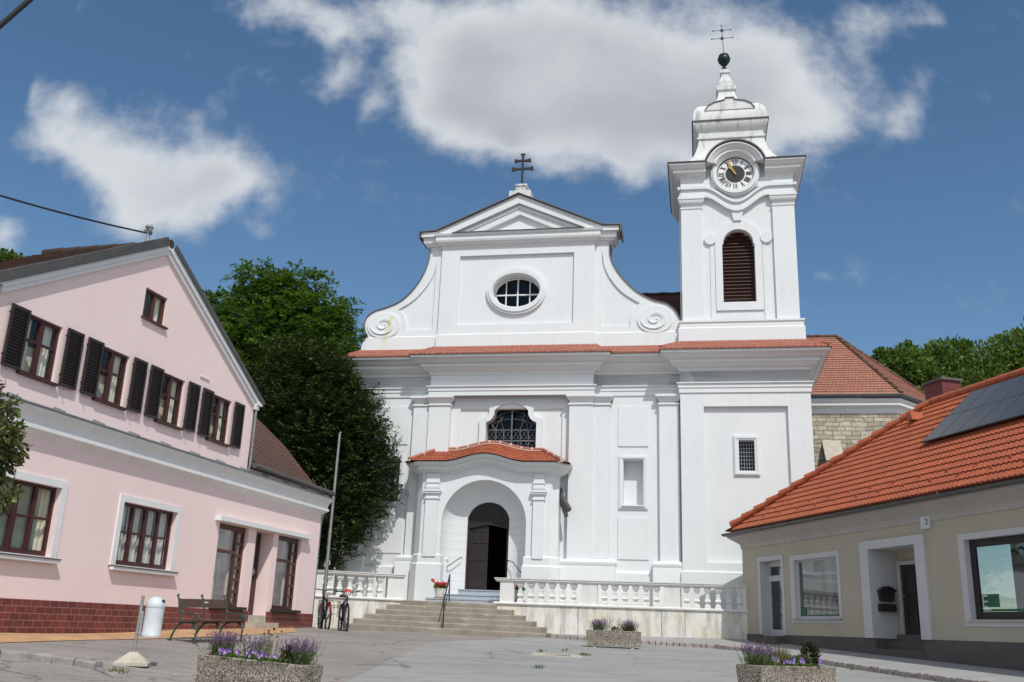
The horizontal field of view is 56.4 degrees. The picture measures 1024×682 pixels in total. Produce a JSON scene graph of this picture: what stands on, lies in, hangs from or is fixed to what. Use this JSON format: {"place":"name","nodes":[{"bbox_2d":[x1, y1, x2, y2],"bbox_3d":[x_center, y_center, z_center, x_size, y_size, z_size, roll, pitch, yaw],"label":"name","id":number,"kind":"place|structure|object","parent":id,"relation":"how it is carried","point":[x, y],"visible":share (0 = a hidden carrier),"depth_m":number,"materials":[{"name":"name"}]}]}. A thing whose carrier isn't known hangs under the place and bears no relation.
{"place":"outdoors","nodes":[
{"label":"outdoors","id":0,"kind":"place"},
{"bbox_2d":[0,0,33,28],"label":"power cable","id":1,"kind":"object","parent":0,"point":[17,10],"visible":1,"depth_m":5.77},
{"bbox_2d":[0,628,295,642],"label":"brick paving","id":2,"kind":"structure","parent":0,"point":[30,637],"depth_m":19.14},
{"bbox_2d":[202,289,286,353],"bbox_3d":[-10.046,0.019,40.075,0.044,1.216,15.565,-2,-17,15],"label":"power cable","id":3,"kind":"object","parent":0,"point":[239,318],"visible":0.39,"depth_m":37.52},
{"bbox_2d":[0,627,706,681],"bbox_3d":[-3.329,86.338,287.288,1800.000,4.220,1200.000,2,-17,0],"label":"ground","id":4,"kind":"structure","parent":0,"point":[345,656],"depth_m":16.78,"materials":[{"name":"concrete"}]},
{"bbox_2d":[0,248,25,261],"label":"garden tree","id":5,"kind":"object","parent":4,"relation":"on","point":[5,255],"visible":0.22,"depth_m":57.89,"materials":[{"name":"green plant"}]},
{"bbox_2d":[0,379,32,517],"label":"street tree","id":6,"kind":"object","parent":4,"relation":"on","point":[10,454],"visible":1,"depth_m":6.98,"materials":[{"name":"green plant"}]},
{"bbox_2d":[0,649,125,678],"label":"kerb stones","id":7,"kind":"object","parent":4,"relation":"on","point":[97,665],"visible":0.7,"depth_m":13.20,"materials":[{"name":"grey stone"}]},
{"bbox_2d":[108,666,129,673],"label":"weed","id":8,"kind":"object","parent":4,"relation":"on","point":[116,670],"visible":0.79,"depth_m":12.88,"materials":[{"name":"green plant"}]},
{"bbox_2d":[113,595,165,666],"bbox_3d":[-5.601,4.367,14.403,0.602,1.014,0.390,6,-17,-11],"label":"litter bin","id":9,"kind":"object","parent":4,"relation":"on","point":[153,620],"visible":1,"depth_m":14.36,"materials":[{"name":"plastic"}]},
{"bbox_2d":[0,237,335,632],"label":"pink house","id":10,"kind":"structure","parent":4,"relation":"on","point":[161,462],"depth_m":21.14,"materials":[{"name":"paint"}]},
{"bbox_2d":[0,479,56,555],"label":"window","id":11,"kind":"structure","parent":10,"relation":"in","point":[25,528],"depth_m":18.08,"materials":[{"name":"paint"}]},
{"bbox_2d":[21,315,59,380],"bbox_3d":[-9.329,0.155,18.403,0.482,1.734,2.104,-2,-17,14],"label":"window","id":12,"kind":"structure","parent":10,"relation":"in","point":[42,336],"depth_m":18.60,"materials":[{"name":"paint"}]},
{"bbox_2d":[96,347,126,405],"bbox_3d":[-8.794,0.770,20.382,0.482,1.734,2.104,-2,-17,14],"label":"window","id":13,"kind":"structure","parent":10,"relation":"in","point":[113,366],"depth_m":20.61,"materials":[{"name":"paint"}]},
{"bbox_2d":[115,503,172,569],"bbox_3d":[-8.470,4.382,21.337,0.532,1.914,3.154,-2,-17,14],"label":"window","id":14,"kind":"structure","parent":10,"relation":"in","point":[142,539],"depth_m":21.43,"materials":[{"name":"paint"}]},
{"bbox_2d":[144,224,153,240],"bbox_3d":[-8.612,-2.561,22.628,0.221,0.420,0.220,-2,-17,14],"label":"roof mast","id":15,"kind":"object","parent":10,"relation":"on","point":[148,229],"visible":0.98,"depth_m":22.58,"materials":[{"name":"metal"}]},
{"bbox_2d":[0,195,145,233],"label":"power cable","id":16,"kind":"object","parent":15,"relation":"attached to","point":[20,201],"visible":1,"depth_m":20.33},
{"bbox_2d":[142,288,165,323],"bbox_3d":[-8.419,-0.765,21.920,0.432,1.284,1.974,-2,-17,14],"label":"window","id":17,"kind":"structure","parent":10,"relation":"in","point":[154,304],"depth_m":22.20,"materials":[{"name":"brown paint"}]},
{"bbox_2d":[158,373,182,425],"bbox_3d":[-8.258,1.385,22.360,0.482,1.734,2.104,-2,-17,14],"label":"window","id":18,"kind":"structure","parent":10,"relation":"in","point":[169,406],"depth_m":22.59,"materials":[{"name":"paint"}]},
{"bbox_2d":[209,395,229,442],"bbox_3d":[-7.720,2.000,24.336,0.482,1.734,2.104,-2,-17,14],"label":"window","id":19,"kind":"structure","parent":10,"relation":"in","point":[218,426],"depth_m":24.58,"materials":[{"name":"paint"}]},
{"bbox_2d":[211,523,245,606],"bbox_3d":[-7.493,5.775,24.575,0.340,2.027,1.467,-2,-17,14],"label":"shop window","id":20,"kind":"structure","parent":10,"relation":"in","point":[235,531],"depth_m":24.89,"materials":[{"name":"brown paint"}]},
{"bbox_2d":[248,531,257,614],"bbox_3d":[-7.107,6.199,25.575,0.457,2.180,0.181,-2,-17,14],"label":"door","id":21,"kind":"structure","parent":10,"relation":"in","point":[253,571],"depth_m":25.57,"materials":[{"name":"paint"}]},
{"bbox_2d":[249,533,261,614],"bbox_3d":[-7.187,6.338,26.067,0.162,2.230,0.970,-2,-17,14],"label":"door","id":22,"kind":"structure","parent":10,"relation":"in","point":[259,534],"depth_m":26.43,"materials":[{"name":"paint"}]},
{"bbox_2d":[271,535,298,609],"bbox_3d":[-6.713,6.671,27.455,0.340,2.027,1.437,-2,-17,14],"label":"shop window","id":23,"kind":"structure","parent":10,"relation":"in","point":[289,541],"depth_m":27.78,"materials":[{"name":"paint"}]},
{"bbox_2d":[167,594,245,643],"bbox_3d":[-6.399,5.864,20.137,0.746,0.989,1.611,-4,-16,21],"label":"park bench","id":24,"kind":"object","parent":4,"relation":"on","point":[203,603],"visible":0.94,"depth_m":20.11,"materials":[{"name":"brown wood"}]},
{"bbox_2d":[196,654,323,681],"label":"planter","id":25,"kind":"object","parent":4,"relation":"on","point":[213,668],"visible":0.87,"depth_m":13.17,"materials":[{"name":"concrete"}]},
{"bbox_2d":[193,629,245,655],"bbox_3d":[-4.107,4.363,13.756,0.663,0.441,0.742,-5,-18,22],"label":"lavender plant","id":26,"kind":"object","parent":25,"relation":"in","point":[217,642],"visible":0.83,"depth_m":13.67,"materials":[{"name":"purple plant"}]},
{"bbox_2d":[218,647,240,658],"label":"viola plant","id":27,"kind":"object","parent":25,"relation":"in","point":[224,651],"visible":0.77,"depth_m":13.43,"materials":[{"name":"purple plant"}]},
{"bbox_2d":[236,649,257,662],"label":"viola plant","id":28,"kind":"object","parent":25,"relation":"in","point":[246,657],"visible":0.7,"depth_m":13.27,"materials":[{"name":"purple plant"}]},
{"bbox_2d":[237,633,272,658],"bbox_3d":[-3.664,4.395,13.641,0.493,0.422,0.542,-5,-18,22],"label":"lavender plant","id":29,"kind":"object","parent":25,"relation":"in","point":[258,644],"visible":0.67,"depth_m":13.53,"materials":[{"name":"purple plant"}]},
{"bbox_2d":[246,650,271,662],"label":"viola plant","id":30,"kind":"object","parent":25,"relation":"in","point":[260,657],"visible":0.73,"depth_m":13.22,"materials":[{"name":"purple plant"}]},
{"bbox_2d":[260,652,284,663],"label":"viola plant","id":31,"kind":"object","parent":25,"relation":"in","point":[272,658],"visible":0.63,"depth_m":13.12,"materials":[{"name":"purple plant"}]},
{"bbox_2d":[263,628,286,658],"bbox_3d":[-3.391,4.263,13.486,0.439,0.544,0.354,-5,-18,22],"label":"grass tuft","id":32,"kind":"object","parent":25,"relation":"on","point":[270,641],"visible":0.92,"depth_m":13.49,"materials":[{"name":"green plant"}]},
{"bbox_2d":[278,644,295,663],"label":"leafy plant","id":33,"kind":"object","parent":25,"relation":"in","point":[288,651],"visible":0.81,"depth_m":13.12,"materials":[{"name":"green plant"}]},
{"bbox_2d":[264,637,324,666],"bbox_3d":[-2.972,4.297,13.199,0.754,0.417,0.713,-5,-18,22],"label":"lavender plant","id":34,"kind":"object","parent":25,"relation":"in","point":[302,655],"visible":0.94,"depth_m":13.12,"materials":[{"name":"purple plant"}]},
{"bbox_2d":[204,256,366,425],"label":"locust tree","id":35,"kind":"object","parent":4,"relation":"on","point":[269,303],"visible":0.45,"depth_m":43.27,"materials":[{"name":"green plant"}]},
{"bbox_2d":[244,327,408,594],"bbox_3d":[-8.048,5.093,37.980,7.335,11.740,6.357,-12,-22,40],"label":"yew tree","id":36,"kind":"object","parent":4,"relation":"on","point":[311,419],"visible":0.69,"depth_m":37.09,"materials":[{"name":"green plant"}]},
{"bbox_2d":[316,589,340,629],"bbox_3d":[-5.841,8.405,29.813,0.785,1.292,2.162,8,-18,-19],"label":"bicycle","id":37,"kind":"object","parent":4,"relation":"on","point":[325,617],"visible":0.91,"depth_m":29.52,"materials":[{"name":"black metal"}]},
{"bbox_2d":[319,431,341,628],"bbox_3d":[-5.912,6.139,31.077,0.179,6.484,0.124,-2,-17,15],"label":"flagpole","id":38,"kind":"object","parent":4,"relation":"on","point":[330,531],"visible":0.76,"depth_m":31.02,"materials":[{"name":"metal"}]},
{"bbox_2d":[335,591,359,631],"bbox_3d":[-5.252,8.470,29.835,0.779,1.282,2.162,7,-17,-16],"label":"bicycle","id":39,"kind":"object","parent":4,"relation":"on","point":[342,619],"visible":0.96,"depth_m":29.68,"materials":[{"name":"black metal"}]},
{"bbox_2d":[344,589,350,595],"bbox_3d":[-5.100,7.848,29.587,0.223,0.314,0.254,7,-17,-16],"label":"bicycle helmet","id":40,"kind":"object","parent":39,"relation":"hanging from","point":[347,592],"visible":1,"depth_m":29.52,"materials":[{"name":"red plastic"}]},
{"bbox_2d":[312,570,406,627],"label":"balustrade wall","id":41,"kind":"structure","parent":4,"relation":"on","point":[360,606],"depth_m":33.62,"materials":[{"name":"white stone"}]},
{"bbox_2d":[342,600,552,637],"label":"stone stairs","id":42,"kind":"structure","parent":4,"relation":"on","point":[470,619],"depth_m":32.59,"materials":[{"name":"stone"}]},
{"bbox_2d":[442,574,450,627],"bbox_3d":[-2.272,9.030,33.178,0.076,1.893,1.909,2,-17,2],"label":"stair handrail","id":43,"kind":"object","parent":42,"relation":"on","point":[444,603],"visible":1,"depth_m":32.92,"materials":[{"name":"black metal"}]},
{"bbox_2d":[493,577,747,642],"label":"balustrade wall","id":44,"kind":"structure","parent":4,"relation":"on","point":[671,618],"depth_m":32.61,"materials":[{"name":"white stone"}]},
{"bbox_2d":[333,25,937,608],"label":"church","id":45,"kind":"structure","parent":4,"relation":"on","point":[561,397],"depth_m":37.45,"materials":[{"name":"white paint"}]},
{"bbox_2d":[465,503,508,589],"bbox_3d":[-0.848,7.988,36.969,1.670,3.330,0.950,-1,-17,11],"label":"door","id":46,"kind":"structure","parent":45,"relation":"in","point":[485,514],"depth_m":36.71,"materials":[{"name":"brown wood"}]},
{"bbox_2d":[487,410,535,461],"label":"window","id":47,"kind":"structure","parent":45,"relation":"in","point":[515,427],"depth_m":38.04,"materials":[{"name":"grey glass"}]},
{"bbox_2d":[487,267,545,314],"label":"window","id":48,"kind":"structure","parent":45,"relation":"in","point":[516,296],"depth_m":39.46,"materials":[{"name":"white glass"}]},
{"bbox_2d":[733,435,760,475],"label":"window","id":49,"kind":"structure","parent":45,"relation":"in","point":[744,465],"depth_m":35.52,"materials":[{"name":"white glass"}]},
{"bbox_2d":[551,634,993,681],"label":"kerb","id":50,"kind":"structure","parent":4,"relation":"on","point":[909,674],"depth_m":22.52,"materials":[{"name":"stone"}]},
{"bbox_2d":[721,367,1023,670],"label":"beige house","id":51,"kind":"structure","parent":4,"relation":"on","point":[832,546],"depth_m":25.21,"materials":[{"name":"paint"}]},
{"bbox_2d":[768,561,782,635],"bbox_3d":[8.614,8.223,30.450,0.140,2.310,1.350,6,-17,-12],"label":"door","id":52,"kind":"structure","parent":51,"relation":"in","point":[774,580],"depth_m":30.84,"materials":[{"name":"white wood"}]},
{"bbox_2d":[797,557,839,617],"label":"window","id":53,"kind":"structure","parent":51,"relation":"in","point":[802,610],"depth_m":29.06,"materials":[{"name":"white plastic"}]},
{"bbox_2d":[876,586,896,611],"bbox_3d":[9.924,6.817,25.229,0.500,0.655,0.170,6,-17,-12],"label":"mailbox","id":54,"kind":"object","parent":51,"relation":"attached to","point":[886,593],"visible":1,"depth_m":25.20,"materials":[{"name":"black metal"}]},
{"bbox_2d":[900,564,920,633],"bbox_3d":[10.448,6.634,24.545,0.133,1.750,1.300,6,-17,-12],"label":"door","id":55,"kind":"structure","parent":51,"relation":"in","point":[908,572],"depth_m":24.85,"materials":[{"name":"brown wood"}]},
{"bbox_2d":[920,516,930,529],"bbox_3d":[10.153,4.464,23.430,0.065,0.300,0.340,6,-17,-12],"label":"number plaque","id":56,"kind":"object","parent":51,"relation":"attached to","point":[925,522],"visible":1,"depth_m":23.40,"materials":[{"name":"white metal"}]},
{"bbox_2d":[969,534,1023,619],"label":"window","id":57,"kind":"structure","parent":51,"relation":"in","point":[1016,542],"depth_m":21.67,"materials":[{"name":"brown paint"}]},
{"bbox_2d":[870,339,947,391],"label":"hornbeam tree","id":58,"kind":"object","parent":4,"relation":"on","point":[912,365],"visible":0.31,"depth_m":65.27,"materials":[{"name":"green plant"}]},
{"bbox_2d":[920,334,988,387],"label":"hornbeam tree","id":59,"kind":"object","parent":4,"relation":"on","point":[948,355],"visible":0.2,"depth_m":67.89,"materials":[{"name":"green plant"}]},
{"bbox_2d":[950,316,1023,386],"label":"hornbeam tree","id":60,"kind":"object","parent":4,"relation":"on","point":[1009,357],"visible":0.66,"depth_m":63.53,"materials":[{"name":"green plant"}]},
{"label":"terrace","id":61,"kind":"structure","parent":4,"relation":"on","visible":0},
{"bbox_2d":[425,589,525,603],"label":"entrance steps","id":62,"kind":"structure","parent":61,"relation":"on","point":[475,596],"depth_m":34.60,"materials":[{"name":"grey stone"}]},
{"bbox_2d":[431,578,448,597],"bbox_3d":[-2.646,9.020,34.791,0.556,0.699,0.529,15,-21,-37],"label":"flower pot","id":63,"kind":"object","parent":62,"relation":"on","point":[439,589],"visible":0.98,"depth_m":34.67,"materials":[{"name":"ceramic"}]},
{"bbox_2d":[515,583,524,600],"bbox_3d":[0.244,8.996,34.248,0.494,0.645,0.443,-1,-17,11],"label":"flower pot","id":64,"kind":"object","parent":62,"relation":"on","point":[516,592],"visible":0.3,"depth_m":34.13,"materials":[{"name":"ceramic"}]},
{"bbox_2d":[0,0,1023,611],"label":"sky","id":65,"kind":"structure","parent":0,"point":[329,135],"materials":[{"name":"blue"}]},
{"bbox_2d":[346,637,936,681],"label":"asphalt patch","id":66,"kind":"object","parent":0,"point":[503,660],"visible":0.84,"depth_m":20.28,"materials":[{"name":"grey asphalt"}]},
{"bbox_2d":[530,652,583,657],"bbox_3d":[1.099,7.695,23.180,1.240,0.176,0.840,0,-17,9],"label":"drain","id":67,"kind":"object","parent":66,"relation":"on","point":[562,655],"visible":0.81,"depth_m":23.09,"materials":[{"name":"concrete"}]},
{"bbox_2d":[586,630,640,648],"bbox_3d":[2.990,8.792,28.093,1.620,0.500,0.500,0,-17,7],"label":"planter","id":68,"kind":"object","parent":66,"relation":"on","point":[631,639],"visible":0.98,"depth_m":27.88,"materials":[{"name":"concrete"}]},
{"bbox_2d":[589,618,610,629],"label":"lavender plant","id":69,"kind":"object","parent":68,"relation":"in","point":[597,624],"visible":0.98,"depth_m":28.17,"materials":[{"name":"purple plant"}]},
{"bbox_2d":[602,616,618,630],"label":"lavender plant","id":70,"kind":"object","parent":68,"relation":"in","point":[609,626],"visible":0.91,"depth_m":28.28,"materials":[{"name":"plant"}]},
{"bbox_2d":[611,626,620,630],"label":"leafy plant","id":71,"kind":"object","parent":68,"relation":"in","point":[614,628],"visible":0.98,"depth_m":28.09,"materials":[{"name":"green plant"}]},
{"bbox_2d":[616,619,639,631],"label":"lavender plant","id":72,"kind":"object","parent":68,"relation":"in","point":[628,626],"visible":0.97,"depth_m":28.09,"materials":[{"name":"purple plant"}]},
{"bbox_2d":[736,664,835,681],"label":"planter","id":73,"kind":"object","parent":66,"relation":"on","point":[754,673],"visible":0.88,"depth_m":14.84,"materials":[{"name":"concrete"}]},
{"bbox_2d":[734,640,773,665],"bbox_3d":[3.822,4.878,14.864,0.639,0.424,0.606,13,-20,-31],"label":"lavender plant","id":74,"kind":"object","parent":73,"relation":"on","point":[750,658],"visible":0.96,"depth_m":14.81,"materials":[{"name":"purple plant"}]},
{"bbox_2d":[746,643,788,665],"bbox_3d":[4.032,4.959,15.054,0.632,0.374,0.672,13,-20,-31],"label":"lavender plant","id":75,"kind":"object","parent":73,"relation":"in","point":[774,651],"visible":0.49,"depth_m":15.05,"materials":[{"name":"purple plant"}]},
{"bbox_2d":[764,657,783,668],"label":"viola plant","id":76,"kind":"object","parent":73,"relation":"in","point":[774,664],"visible":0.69,"depth_m":14.81,"materials":[{"name":"green plant"}]},
{"bbox_2d":[775,641,790,663],"bbox_3d":[4.344,5.031,15.355,0.324,0.429,0.419,-2,-17,15],"label":"grass tuft","id":77,"kind":"object","parent":73,"relation":"on","point":[782,654],"visible":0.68,"depth_m":15.31,"materials":[{"name":"green plant"}]},
{"bbox_2d":[778,657,801,668],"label":"viola plant","id":78,"kind":"object","parent":73,"relation":"in","point":[788,663],"visible":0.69,"depth_m":14.95,"materials":[{"name":"purple plant"}]},
{"bbox_2d":[781,656,804,664],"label":"leafy plant","id":79,"kind":"object","parent":73,"relation":"in","point":[797,660],"visible":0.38,"depth_m":15.27,"materials":[{"name":"green plant"}]},
{"bbox_2d":[794,653,810,663],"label":"leafy plant","id":80,"kind":"object","parent":73,"relation":"in","point":[803,656],"visible":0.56,"depth_m":15.42,"materials":[{"name":"green plant"}]},
{"bbox_2d":[797,657,812,669],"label":"viola plant","id":81,"kind":"object","parent":73,"relation":"in","point":[803,662],"visible":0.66,"depth_m":15.14,"materials":[{"name":"purple plant"}]},
{"bbox_2d":[799,641,821,663],"bbox_3d":[4.881,5.150,15.607,0.355,0.480,0.354,13,-20,-31],"label":"leafy plant","id":82,"kind":"object","parent":73,"relation":"in","point":[813,650],"visible":0.81,"depth_m":15.59,"materials":[{"name":"green plant"}]},
{"bbox_2d":[808,658,823,669],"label":"viola plant","id":83,"kind":"object","parent":73,"relation":"in","point":[818,664],"visible":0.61,"depth_m":15.27,"materials":[{"name":"purple plant"}]},
{"bbox_2d":[561,634,1023,681],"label":"pavement","id":84,"kind":"structure","parent":0,"point":[952,669],"depth_m":22.52,"materials":[{"name":"concrete"}]}
]}

